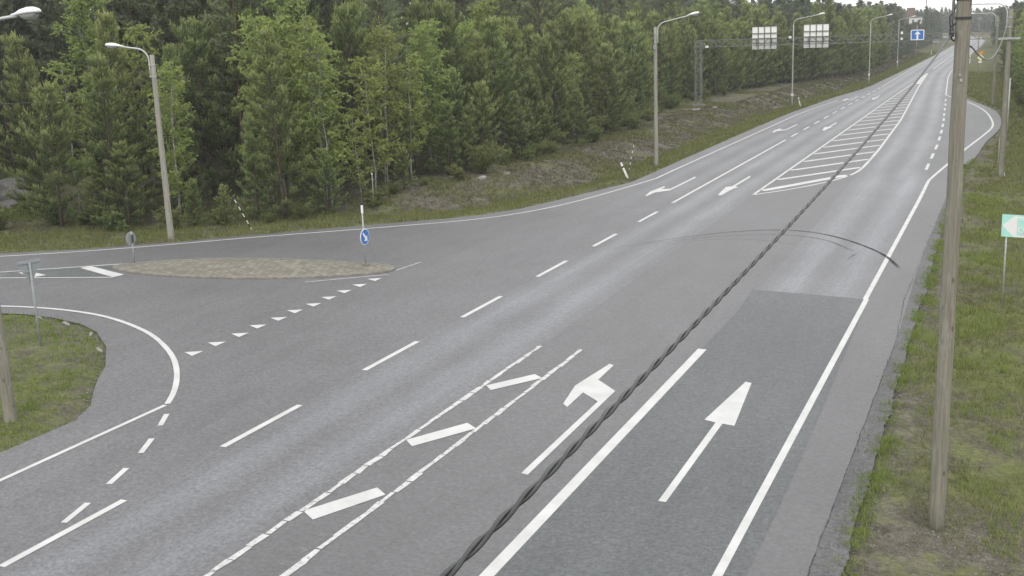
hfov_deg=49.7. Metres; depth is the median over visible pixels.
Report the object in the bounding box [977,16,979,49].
utility pole
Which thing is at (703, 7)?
pine tree
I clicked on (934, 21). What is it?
forest
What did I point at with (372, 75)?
overhead wire
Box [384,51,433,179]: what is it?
birch tree
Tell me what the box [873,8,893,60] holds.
pine tree
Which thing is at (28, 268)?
give way sign
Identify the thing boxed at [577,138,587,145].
shrub
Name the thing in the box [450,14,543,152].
pine tree
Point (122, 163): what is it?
pine tree
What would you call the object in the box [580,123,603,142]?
shrub
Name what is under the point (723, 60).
pine tree
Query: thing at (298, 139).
birch tree
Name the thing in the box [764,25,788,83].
pine tree
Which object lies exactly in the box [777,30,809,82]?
pine tree
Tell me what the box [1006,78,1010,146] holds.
steel post
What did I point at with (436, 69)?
birch tree
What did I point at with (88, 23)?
birch tree
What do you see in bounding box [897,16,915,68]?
street lamp
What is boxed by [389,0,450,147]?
pine tree
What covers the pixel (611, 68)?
pine tree
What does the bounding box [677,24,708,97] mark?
pine tree
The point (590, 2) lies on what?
tall pine tree
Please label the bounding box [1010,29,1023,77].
pine tree
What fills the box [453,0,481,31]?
tall pine tree
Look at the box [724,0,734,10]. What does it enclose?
tall pine tree
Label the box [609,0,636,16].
birch tree
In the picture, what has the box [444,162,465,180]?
shrub
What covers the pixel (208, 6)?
tall pine tree
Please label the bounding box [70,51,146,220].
pine tree
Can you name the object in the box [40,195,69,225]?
shrub
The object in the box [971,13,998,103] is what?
street lamp
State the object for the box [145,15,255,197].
pine tree
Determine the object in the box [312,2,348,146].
tall pine tree
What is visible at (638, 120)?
guy wire
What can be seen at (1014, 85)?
shrub
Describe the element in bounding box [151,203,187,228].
shrub
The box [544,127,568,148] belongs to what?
shrub
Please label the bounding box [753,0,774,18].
tall pine tree
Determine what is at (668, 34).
pine tree
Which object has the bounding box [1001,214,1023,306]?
arrow board
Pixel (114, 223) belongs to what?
shrub
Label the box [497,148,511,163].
shrub
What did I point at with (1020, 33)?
birch tree
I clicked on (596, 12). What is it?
pine tree
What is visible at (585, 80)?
pine tree
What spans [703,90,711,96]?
shrub
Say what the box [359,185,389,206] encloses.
shrub
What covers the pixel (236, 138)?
tall pine tree
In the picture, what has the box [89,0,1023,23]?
sky
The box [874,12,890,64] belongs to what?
pine tree
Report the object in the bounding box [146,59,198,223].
birch tree
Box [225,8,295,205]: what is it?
birch tree
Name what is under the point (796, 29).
pine tree
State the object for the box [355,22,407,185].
birch tree
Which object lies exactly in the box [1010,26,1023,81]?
pine tree
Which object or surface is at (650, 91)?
pine tree
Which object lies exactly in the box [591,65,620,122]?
pine tree
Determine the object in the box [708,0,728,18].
tall pine tree
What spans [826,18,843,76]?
birch tree
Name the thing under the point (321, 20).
tall pine tree
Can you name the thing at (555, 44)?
pine tree
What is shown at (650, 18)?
pine tree
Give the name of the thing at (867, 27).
pine tree
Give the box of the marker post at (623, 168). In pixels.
[620,162,628,177]
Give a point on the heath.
(902, 58)
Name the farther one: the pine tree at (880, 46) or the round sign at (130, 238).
the pine tree at (880, 46)
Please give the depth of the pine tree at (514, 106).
73.49 m
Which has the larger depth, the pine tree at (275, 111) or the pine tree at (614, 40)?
the pine tree at (614, 40)
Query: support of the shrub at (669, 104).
on the ground at (976, 450)
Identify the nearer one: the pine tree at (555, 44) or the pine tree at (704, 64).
the pine tree at (555, 44)
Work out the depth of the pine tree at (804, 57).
161.53 m
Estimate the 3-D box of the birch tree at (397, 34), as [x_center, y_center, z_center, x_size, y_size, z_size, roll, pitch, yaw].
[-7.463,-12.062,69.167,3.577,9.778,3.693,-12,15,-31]
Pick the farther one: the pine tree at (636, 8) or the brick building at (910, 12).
the brick building at (910, 12)
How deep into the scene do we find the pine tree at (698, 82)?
131.71 m
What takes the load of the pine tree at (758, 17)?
on the ground at (976, 450)
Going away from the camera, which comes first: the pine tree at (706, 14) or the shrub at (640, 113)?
the shrub at (640, 113)
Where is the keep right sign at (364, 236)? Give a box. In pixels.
[360,203,368,265]
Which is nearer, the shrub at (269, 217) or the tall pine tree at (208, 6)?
the shrub at (269, 217)
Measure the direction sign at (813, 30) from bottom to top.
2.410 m
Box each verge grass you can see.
[0,51,937,252]
[875,71,1023,575]
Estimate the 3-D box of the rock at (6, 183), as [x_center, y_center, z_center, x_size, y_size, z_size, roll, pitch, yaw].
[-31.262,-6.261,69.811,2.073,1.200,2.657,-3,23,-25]
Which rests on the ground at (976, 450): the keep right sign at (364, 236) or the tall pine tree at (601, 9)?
the tall pine tree at (601, 9)
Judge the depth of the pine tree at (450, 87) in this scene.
68.99 m
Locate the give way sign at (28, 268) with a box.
[15,258,41,345]
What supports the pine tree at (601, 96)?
on the ground at (976, 450)
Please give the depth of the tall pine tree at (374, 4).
65.86 m
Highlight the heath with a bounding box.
[0,51,924,235]
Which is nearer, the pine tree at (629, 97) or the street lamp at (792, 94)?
the pine tree at (629, 97)
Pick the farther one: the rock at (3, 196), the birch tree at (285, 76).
the rock at (3, 196)
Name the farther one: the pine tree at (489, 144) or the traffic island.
the pine tree at (489, 144)
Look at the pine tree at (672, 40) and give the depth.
125.07 m
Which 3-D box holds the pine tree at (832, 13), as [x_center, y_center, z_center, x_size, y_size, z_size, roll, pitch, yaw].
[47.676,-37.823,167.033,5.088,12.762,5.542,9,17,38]
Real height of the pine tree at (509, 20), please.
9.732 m
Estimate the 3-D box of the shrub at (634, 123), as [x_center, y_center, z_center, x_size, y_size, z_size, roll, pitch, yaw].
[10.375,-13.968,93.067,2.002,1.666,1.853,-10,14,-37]
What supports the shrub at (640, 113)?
on the ground at (976, 450)
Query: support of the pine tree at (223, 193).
on the ground at (976, 450)
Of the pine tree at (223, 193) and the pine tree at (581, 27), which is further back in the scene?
the pine tree at (581, 27)
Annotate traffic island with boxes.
[112,258,394,278]
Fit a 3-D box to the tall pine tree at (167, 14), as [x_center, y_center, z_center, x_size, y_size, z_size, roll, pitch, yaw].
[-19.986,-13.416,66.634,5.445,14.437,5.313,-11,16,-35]
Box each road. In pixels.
[0,36,1000,575]
[0,182,630,418]
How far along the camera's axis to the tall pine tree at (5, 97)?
70.01 m
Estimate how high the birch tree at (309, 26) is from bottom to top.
10.311 m
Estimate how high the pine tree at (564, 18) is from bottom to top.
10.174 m
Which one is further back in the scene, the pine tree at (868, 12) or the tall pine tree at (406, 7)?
the pine tree at (868, 12)
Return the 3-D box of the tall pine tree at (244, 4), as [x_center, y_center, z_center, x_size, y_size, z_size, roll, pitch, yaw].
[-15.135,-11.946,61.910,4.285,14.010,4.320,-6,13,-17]
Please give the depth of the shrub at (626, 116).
95.84 m
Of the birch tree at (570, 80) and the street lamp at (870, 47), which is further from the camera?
the street lamp at (870, 47)
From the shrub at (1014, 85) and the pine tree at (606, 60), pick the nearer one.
the pine tree at (606, 60)
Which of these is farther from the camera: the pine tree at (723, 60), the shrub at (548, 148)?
the pine tree at (723, 60)
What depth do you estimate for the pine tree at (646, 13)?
139.54 m
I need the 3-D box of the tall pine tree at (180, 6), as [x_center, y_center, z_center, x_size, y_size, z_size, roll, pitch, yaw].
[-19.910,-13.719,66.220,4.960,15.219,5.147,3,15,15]
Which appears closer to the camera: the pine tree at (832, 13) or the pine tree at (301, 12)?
the pine tree at (301, 12)
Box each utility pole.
[928,0,971,530]
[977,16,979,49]
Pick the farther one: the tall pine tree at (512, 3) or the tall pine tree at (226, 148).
the tall pine tree at (512, 3)
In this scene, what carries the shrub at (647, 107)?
on the ground at (976, 450)
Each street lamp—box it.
[0,7,41,422]
[105,43,173,239]
[653,12,698,165]
[791,13,824,104]
[868,14,892,83]
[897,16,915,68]
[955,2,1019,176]
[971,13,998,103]
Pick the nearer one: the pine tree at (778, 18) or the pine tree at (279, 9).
the pine tree at (279, 9)
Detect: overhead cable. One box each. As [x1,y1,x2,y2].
[440,35,951,575]
[950,18,1008,59]
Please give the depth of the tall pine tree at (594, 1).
133.80 m
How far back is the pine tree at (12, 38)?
59.56 m
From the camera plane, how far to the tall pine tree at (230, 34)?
67.42 m
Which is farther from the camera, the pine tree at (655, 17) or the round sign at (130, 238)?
the pine tree at (655, 17)
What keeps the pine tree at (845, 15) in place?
on the ground at (976, 450)
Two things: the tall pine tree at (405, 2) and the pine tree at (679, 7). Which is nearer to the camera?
the tall pine tree at (405, 2)
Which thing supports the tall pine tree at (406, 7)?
on the ground at (976, 450)
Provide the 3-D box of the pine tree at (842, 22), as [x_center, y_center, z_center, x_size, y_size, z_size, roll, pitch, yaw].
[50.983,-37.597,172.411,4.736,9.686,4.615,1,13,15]
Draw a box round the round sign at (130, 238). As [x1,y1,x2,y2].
[126,231,135,262]
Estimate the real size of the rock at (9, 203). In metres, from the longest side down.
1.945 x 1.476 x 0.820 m
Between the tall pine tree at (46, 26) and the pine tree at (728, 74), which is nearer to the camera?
the tall pine tree at (46, 26)
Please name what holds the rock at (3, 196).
on the ground at (976, 450)
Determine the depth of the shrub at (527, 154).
72.71 m
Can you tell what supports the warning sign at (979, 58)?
on the ground at (976, 450)
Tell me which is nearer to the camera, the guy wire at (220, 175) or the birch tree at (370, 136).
the guy wire at (220, 175)
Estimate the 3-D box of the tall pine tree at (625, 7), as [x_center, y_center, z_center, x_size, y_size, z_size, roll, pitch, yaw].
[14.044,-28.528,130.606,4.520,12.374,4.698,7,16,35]
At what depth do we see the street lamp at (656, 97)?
71.06 m
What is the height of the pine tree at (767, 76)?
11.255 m
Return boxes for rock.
[0,177,33,189]
[0,186,30,201]
[0,200,19,208]
[476,175,486,179]
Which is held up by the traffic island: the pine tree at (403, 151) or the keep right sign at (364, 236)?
the keep right sign at (364, 236)
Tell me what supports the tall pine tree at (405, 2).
on the ground at (976, 450)
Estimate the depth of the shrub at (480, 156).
67.13 m
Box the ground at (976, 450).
[0,22,1023,575]
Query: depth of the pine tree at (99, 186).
55.30 m
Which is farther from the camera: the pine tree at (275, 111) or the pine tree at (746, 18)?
the pine tree at (746, 18)
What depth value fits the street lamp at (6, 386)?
25.94 m
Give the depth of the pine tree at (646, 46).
110.02 m
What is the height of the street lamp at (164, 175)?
9.261 m
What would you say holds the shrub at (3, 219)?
on the ground at (976, 450)
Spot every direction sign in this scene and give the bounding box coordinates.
[751,26,777,49]
[803,23,829,48]
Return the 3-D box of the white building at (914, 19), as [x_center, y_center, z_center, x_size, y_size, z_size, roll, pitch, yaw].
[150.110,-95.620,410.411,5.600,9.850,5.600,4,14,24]
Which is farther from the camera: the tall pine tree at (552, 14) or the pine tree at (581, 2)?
the pine tree at (581, 2)
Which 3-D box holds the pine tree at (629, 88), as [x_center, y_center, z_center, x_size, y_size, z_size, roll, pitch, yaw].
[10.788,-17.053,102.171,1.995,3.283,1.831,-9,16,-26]
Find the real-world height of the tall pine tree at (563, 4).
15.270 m
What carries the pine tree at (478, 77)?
on the ground at (976, 450)
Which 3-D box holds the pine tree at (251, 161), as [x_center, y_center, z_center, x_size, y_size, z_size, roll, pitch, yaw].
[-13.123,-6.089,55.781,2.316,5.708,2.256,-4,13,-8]
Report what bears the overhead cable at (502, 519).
attached to the utility pole at (942, 406)
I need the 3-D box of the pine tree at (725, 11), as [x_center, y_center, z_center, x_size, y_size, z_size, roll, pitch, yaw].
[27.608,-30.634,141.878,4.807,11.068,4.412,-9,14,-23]
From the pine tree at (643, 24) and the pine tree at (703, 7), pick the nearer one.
the pine tree at (643, 24)
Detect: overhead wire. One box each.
[9,80,148,103]
[157,34,654,79]
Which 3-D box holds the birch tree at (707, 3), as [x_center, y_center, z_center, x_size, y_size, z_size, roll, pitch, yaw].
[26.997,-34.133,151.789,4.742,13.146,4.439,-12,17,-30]
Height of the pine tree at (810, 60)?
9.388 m
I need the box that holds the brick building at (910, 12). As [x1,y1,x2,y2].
[906,8,914,23]
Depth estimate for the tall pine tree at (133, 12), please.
67.60 m
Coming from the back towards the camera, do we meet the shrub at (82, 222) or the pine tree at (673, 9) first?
the pine tree at (673, 9)
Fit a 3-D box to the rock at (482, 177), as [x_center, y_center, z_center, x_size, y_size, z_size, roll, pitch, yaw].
[-1.821,-6.425,65.202,0.822,0.346,0.610,-22,12,-29]
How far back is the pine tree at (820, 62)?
163.16 m
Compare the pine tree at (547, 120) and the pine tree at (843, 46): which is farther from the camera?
the pine tree at (843, 46)
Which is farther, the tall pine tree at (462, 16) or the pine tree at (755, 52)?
the pine tree at (755, 52)
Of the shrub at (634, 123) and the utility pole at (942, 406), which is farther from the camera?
the shrub at (634, 123)
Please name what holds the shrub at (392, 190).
on the ground at (976, 450)
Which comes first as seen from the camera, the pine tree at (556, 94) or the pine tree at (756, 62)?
the pine tree at (556, 94)
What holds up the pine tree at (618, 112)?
on the ground at (976, 450)
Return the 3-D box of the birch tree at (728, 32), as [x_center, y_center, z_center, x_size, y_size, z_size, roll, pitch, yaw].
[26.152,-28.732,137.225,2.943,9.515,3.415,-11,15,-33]
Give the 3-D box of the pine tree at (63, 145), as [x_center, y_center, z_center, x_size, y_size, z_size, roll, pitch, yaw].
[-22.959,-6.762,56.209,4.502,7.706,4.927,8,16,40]
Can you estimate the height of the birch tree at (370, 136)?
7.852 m
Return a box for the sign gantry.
[692,30,1023,106]
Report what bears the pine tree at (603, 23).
on the ground at (976, 450)
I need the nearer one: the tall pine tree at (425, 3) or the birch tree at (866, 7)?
the tall pine tree at (425, 3)
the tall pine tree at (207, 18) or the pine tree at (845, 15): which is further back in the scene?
the pine tree at (845, 15)
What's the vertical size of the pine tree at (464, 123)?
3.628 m
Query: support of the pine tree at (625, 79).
on the ground at (976, 450)
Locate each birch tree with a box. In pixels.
[39,60,99,210]
[50,0,142,194]
[113,23,180,196]
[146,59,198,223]
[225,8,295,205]
[241,12,314,202]
[281,12,353,203]
[286,25,353,209]
[292,42,340,188]
[339,115,377,202]
[343,56,399,191]
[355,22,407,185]
[363,16,417,159]
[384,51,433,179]
[399,18,459,171]
[406,21,448,163]
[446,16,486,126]
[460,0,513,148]
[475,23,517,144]
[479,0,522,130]
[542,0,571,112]
[558,51,584,137]
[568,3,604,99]
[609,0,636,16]
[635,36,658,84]
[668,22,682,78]
[694,0,722,32]
[714,17,734,92]
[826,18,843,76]
[861,6,874,53]
[1011,15,1023,63]
[1014,32,1022,73]
[1015,38,1023,86]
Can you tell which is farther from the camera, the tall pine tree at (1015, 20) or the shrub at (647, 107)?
the tall pine tree at (1015, 20)
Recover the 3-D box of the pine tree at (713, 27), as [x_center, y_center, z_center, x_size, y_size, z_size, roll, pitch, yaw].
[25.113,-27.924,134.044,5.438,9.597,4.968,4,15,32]
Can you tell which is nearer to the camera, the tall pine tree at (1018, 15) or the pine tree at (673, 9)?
the pine tree at (673, 9)
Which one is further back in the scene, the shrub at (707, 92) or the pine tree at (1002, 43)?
the pine tree at (1002, 43)
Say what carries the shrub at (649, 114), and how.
on the ground at (976, 450)
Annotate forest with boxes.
[0,0,1010,165]
[989,0,1023,44]
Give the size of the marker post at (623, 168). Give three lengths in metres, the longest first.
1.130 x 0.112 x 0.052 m
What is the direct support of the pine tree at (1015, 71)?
on the ground at (976, 450)
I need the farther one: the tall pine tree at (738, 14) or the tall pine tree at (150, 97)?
the tall pine tree at (738, 14)
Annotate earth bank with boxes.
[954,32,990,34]
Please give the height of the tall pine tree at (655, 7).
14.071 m
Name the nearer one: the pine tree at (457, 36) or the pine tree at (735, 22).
the pine tree at (457, 36)
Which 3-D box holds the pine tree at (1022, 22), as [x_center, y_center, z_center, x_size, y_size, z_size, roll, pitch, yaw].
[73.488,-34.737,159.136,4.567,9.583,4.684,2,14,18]
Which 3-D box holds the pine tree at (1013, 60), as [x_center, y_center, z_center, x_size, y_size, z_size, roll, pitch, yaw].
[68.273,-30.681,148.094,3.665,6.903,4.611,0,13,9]
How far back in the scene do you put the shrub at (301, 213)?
55.85 m
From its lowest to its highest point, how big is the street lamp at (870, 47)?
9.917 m
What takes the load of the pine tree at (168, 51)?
on the ground at (976, 450)
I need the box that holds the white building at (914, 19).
[909,16,922,26]
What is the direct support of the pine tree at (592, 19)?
on the ground at (976, 450)
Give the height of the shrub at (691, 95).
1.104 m
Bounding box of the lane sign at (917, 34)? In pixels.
[911,29,923,39]
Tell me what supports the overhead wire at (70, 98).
attached to the street lamp at (6, 386)
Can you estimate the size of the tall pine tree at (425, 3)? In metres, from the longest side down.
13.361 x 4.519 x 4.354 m
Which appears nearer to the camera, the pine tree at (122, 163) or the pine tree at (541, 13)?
the pine tree at (122, 163)
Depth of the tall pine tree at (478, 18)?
91.74 m
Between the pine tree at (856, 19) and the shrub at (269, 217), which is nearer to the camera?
the shrub at (269, 217)
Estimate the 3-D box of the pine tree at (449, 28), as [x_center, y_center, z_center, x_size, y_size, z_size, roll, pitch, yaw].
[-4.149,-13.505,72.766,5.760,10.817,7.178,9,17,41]
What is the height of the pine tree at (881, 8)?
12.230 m
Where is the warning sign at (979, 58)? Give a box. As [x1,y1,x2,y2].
[977,51,983,63]
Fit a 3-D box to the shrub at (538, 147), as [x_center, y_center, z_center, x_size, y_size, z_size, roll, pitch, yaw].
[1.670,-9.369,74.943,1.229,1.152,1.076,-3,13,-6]
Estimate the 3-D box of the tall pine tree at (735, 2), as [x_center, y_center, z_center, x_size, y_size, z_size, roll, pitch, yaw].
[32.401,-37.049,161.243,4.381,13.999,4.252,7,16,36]
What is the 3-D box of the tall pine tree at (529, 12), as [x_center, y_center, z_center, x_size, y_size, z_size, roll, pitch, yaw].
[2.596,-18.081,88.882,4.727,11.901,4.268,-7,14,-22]
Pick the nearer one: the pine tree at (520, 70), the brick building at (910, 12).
the pine tree at (520, 70)
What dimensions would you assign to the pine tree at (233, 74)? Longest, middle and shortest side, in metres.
11.038 x 6.254 x 5.714 m
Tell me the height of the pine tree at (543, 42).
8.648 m
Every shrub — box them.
[0,204,18,229]
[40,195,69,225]
[67,205,97,225]
[90,205,125,231]
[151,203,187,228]
[203,205,229,224]
[258,210,277,223]
[289,201,314,219]
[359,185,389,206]
[382,179,402,194]
[418,178,430,185]
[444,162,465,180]
[461,140,506,173]
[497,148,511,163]
[517,145,536,160]
[529,142,544,156]
[539,137,562,154]
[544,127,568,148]
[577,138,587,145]
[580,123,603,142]
[584,113,607,132]
[621,111,637,125]
[621,114,641,128]
[630,110,644,122]
[635,100,653,118]
[641,106,659,120]
[659,90,680,108]
[668,94,682,106]
[686,92,694,100]
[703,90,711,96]
[1012,82,1023,92]
[1012,89,1023,104]
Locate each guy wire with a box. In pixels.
[156,65,251,229]
[629,37,654,168]
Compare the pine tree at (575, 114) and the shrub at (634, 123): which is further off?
the shrub at (634, 123)
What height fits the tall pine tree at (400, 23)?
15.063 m
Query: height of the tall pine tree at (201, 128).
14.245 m
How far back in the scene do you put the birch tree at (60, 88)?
60.53 m
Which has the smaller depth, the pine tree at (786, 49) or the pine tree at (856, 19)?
the pine tree at (786, 49)
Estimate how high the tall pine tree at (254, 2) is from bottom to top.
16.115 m
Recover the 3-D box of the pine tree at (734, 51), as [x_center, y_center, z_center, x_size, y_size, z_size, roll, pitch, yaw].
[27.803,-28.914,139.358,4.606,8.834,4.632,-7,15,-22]
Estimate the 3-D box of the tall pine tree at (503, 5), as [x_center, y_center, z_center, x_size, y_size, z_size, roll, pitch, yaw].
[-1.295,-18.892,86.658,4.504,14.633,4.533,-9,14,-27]
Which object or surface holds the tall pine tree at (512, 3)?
on the ground at (976, 450)
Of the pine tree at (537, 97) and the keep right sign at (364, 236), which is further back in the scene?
the pine tree at (537, 97)
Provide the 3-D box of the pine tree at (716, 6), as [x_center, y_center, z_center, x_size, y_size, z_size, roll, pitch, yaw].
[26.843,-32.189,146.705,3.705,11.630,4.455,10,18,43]
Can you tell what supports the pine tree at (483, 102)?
on the ground at (976, 450)
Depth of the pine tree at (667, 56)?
118.81 m
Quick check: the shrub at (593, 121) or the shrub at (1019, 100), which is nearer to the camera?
the shrub at (593, 121)
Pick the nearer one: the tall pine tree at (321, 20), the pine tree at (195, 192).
the pine tree at (195, 192)
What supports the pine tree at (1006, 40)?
on the ground at (976, 450)
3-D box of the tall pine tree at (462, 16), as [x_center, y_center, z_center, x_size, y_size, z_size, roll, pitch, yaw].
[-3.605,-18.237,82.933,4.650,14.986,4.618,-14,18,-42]
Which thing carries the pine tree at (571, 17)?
on the ground at (976, 450)
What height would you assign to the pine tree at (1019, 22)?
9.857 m
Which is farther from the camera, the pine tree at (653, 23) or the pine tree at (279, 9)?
the pine tree at (653, 23)
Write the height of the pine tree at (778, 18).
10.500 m
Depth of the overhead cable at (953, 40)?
23.68 m
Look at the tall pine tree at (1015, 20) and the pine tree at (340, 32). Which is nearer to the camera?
the pine tree at (340, 32)
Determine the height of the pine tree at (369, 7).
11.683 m
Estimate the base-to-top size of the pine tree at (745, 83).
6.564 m
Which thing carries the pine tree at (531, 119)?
on the ground at (976, 450)
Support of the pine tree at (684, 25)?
on the ground at (976, 450)
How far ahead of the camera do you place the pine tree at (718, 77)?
134.91 m
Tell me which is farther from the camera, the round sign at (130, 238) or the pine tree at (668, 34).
the pine tree at (668, 34)
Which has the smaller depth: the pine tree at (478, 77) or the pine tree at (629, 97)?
the pine tree at (478, 77)
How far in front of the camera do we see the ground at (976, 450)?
30.41 m
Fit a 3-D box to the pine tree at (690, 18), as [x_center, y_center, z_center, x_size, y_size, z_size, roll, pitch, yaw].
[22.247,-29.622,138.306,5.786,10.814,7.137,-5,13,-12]
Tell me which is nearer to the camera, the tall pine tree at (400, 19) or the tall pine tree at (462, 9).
the tall pine tree at (400, 19)
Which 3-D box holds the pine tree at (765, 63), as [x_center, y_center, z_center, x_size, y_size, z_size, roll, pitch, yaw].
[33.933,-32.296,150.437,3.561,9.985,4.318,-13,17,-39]
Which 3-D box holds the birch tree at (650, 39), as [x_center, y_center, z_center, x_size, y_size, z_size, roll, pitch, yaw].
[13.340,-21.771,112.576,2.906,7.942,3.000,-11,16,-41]
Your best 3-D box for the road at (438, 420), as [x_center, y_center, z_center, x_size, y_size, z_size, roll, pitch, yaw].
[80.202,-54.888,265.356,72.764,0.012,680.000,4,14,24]
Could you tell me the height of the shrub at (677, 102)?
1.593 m
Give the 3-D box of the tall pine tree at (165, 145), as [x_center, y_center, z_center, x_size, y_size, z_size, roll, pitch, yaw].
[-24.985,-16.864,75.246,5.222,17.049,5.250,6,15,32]
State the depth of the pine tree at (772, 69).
152.79 m
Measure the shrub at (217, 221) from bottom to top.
1.256 m
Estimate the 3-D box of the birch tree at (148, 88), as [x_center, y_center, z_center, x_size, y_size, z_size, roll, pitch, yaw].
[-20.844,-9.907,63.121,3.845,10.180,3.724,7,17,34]
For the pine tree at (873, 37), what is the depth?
205.64 m
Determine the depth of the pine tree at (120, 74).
58.39 m
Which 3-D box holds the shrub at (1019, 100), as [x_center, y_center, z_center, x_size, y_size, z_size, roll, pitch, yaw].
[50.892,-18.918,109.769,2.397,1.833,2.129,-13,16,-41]
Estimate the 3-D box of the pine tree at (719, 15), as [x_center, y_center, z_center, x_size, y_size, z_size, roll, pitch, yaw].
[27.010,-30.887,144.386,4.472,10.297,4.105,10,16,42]
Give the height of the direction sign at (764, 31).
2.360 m
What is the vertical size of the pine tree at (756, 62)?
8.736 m
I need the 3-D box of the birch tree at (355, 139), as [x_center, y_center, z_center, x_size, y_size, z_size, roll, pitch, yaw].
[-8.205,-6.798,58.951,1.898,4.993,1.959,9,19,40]
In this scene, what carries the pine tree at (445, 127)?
on the ground at (976, 450)
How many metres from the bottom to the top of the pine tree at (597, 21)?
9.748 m
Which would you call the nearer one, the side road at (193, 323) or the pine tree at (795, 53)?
the side road at (193, 323)
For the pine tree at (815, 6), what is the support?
on the ground at (976, 450)
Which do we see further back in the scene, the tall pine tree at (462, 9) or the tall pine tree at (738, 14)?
the tall pine tree at (738, 14)
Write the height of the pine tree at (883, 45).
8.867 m
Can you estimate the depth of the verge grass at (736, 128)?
63.94 m
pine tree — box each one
[0,0,24,176]
[0,29,71,214]
[0,80,95,226]
[17,0,111,176]
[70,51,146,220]
[75,167,111,227]
[81,0,161,174]
[81,7,173,212]
[91,140,152,227]
[102,0,162,173]
[105,0,167,169]
[115,1,201,148]
[116,0,177,152]
[121,0,213,177]
[125,0,215,179]
[143,0,212,175]
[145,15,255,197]
[145,43,213,212]
[167,0,212,168]
[179,0,287,188]
[180,0,231,169]
[183,178,212,225]
[187,0,262,138]
[193,4,294,188]
[197,2,251,152]
[203,0,273,195]
[203,0,283,172]
[206,0,263,169]
[208,0,267,149]
[212,183,238,225]
[233,112,276,219]
[238,0,313,181]
[239,27,323,218]
[242,0,316,187]
[267,0,341,170]
[284,0,337,156]
[285,0,343,87]
[299,147,348,213]
[311,1,414,181]
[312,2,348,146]
[331,0,393,160]
[334,0,411,158]
[346,0,415,173]
[373,0,431,44]
[374,0,412,131]
[377,0,415,108]
[379,79,442,174]
[382,146,417,190]
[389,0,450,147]
[396,0,432,43]
[397,0,504,157]
[398,0,456,74]
[426,100,464,175]
[427,0,489,139]
[428,25,500,149]
[429,67,484,165]
[448,0,478,54]
[449,115,478,170]
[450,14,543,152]
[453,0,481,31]
[458,79,500,160]
[460,31,502,155]
[464,0,504,129]
[471,0,520,136]
[484,133,501,159]
[489,15,551,140]
[496,91,533,158]
[502,41,546,149]
[503,0,532,60]
[506,24,549,132]
[509,1,562,93]
[513,30,569,139]
[516,0,570,134]
[517,106,545,147]
[519,72,557,143]
[520,0,557,87]
[527,19,580,142]
[531,102,560,145]
[537,0,577,50]
[545,0,577,32]
[545,8,591,121]
[545,10,600,130]
[551,81,579,138]
[558,54,598,134]
[558,89,596,143]
[561,14,602,129]
[572,11,615,116]
[573,0,589,32]
[576,13,616,75]
[585,42,636,130]
[586,0,599,9]
[588,0,614,24]
[589,80,622,133]
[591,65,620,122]
[592,0,616,56]
[592,15,616,96]
[593,6,598,17]
[593,13,626,108]
[593,28,644,119]
[594,42,627,129]
[606,0,639,47]
[610,15,624,42]
[611,99,623,125]
[612,50,636,119]
[613,21,653,111]
[619,10,664,112]
[619,86,636,109]
[620,95,639,115]
[622,0,649,30]
[623,21,652,101]
[626,53,647,109]
[631,0,662,33]
[631,2,644,35]
[632,6,651,86]
[640,6,652,28]
[640,82,653,110]
[641,0,661,25]
[643,12,676,89]
[645,9,667,70]
[645,11,670,105]
[649,78,667,110]
[650,28,681,99]
[651,0,677,28]
[657,26,686,92]
[662,0,683,92]
[662,16,685,95]
[664,1,682,34]
[668,12,698,90]
[676,29,706,93]
[676,48,691,97]
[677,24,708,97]
[678,7,709,85]
[679,4,702,67]
[690,4,711,86]
[693,0,712,88]
[698,38,716,94]
[699,19,742,94]
[702,31,733,93]
[705,12,726,79]
[705,37,725,91]
[706,1,720,78]
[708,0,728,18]
[716,45,738,88]
[720,6,744,88]
[721,24,750,90]
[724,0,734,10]
[728,0,741,29]
[730,41,750,89]
[731,20,740,86]
[732,20,767,88]
[734,2,749,21]
[735,0,755,86]
[740,7,781,86]
[740,30,773,87]
[747,23,764,84]
[751,4,783,85]
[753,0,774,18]
[753,13,775,85]
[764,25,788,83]
[765,10,794,82]
[765,50,778,82]
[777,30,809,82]
[777,43,800,82]
[783,12,809,82]
[794,20,809,80]
[796,18,827,80]
[801,48,824,78]
[802,15,835,76]
[804,1,830,80]
[817,0,844,77]
[824,15,853,76]
[838,7,865,71]
[838,23,855,75]
[839,26,859,74]
[840,7,880,73]
[851,16,870,72]
[856,15,873,69]
[858,20,877,71]
[863,9,881,66]
[868,16,878,63]
[870,21,882,66]
[871,20,887,62]
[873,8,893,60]
[874,4,896,63]
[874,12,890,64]
[997,16,1014,64]
[1000,13,1016,65]
[1001,36,1012,61]
[1003,11,1023,63]
[1005,9,1023,52]
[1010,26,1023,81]
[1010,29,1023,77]
[1010,42,1017,72]
[1011,16,1023,68]
[1011,43,1023,84]
[1011,46,1023,82]
[1012,7,1022,39]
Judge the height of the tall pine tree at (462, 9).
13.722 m
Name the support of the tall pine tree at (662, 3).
on the ground at (976, 450)
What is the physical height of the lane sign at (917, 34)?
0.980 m
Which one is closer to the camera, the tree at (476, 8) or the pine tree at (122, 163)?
the pine tree at (122, 163)

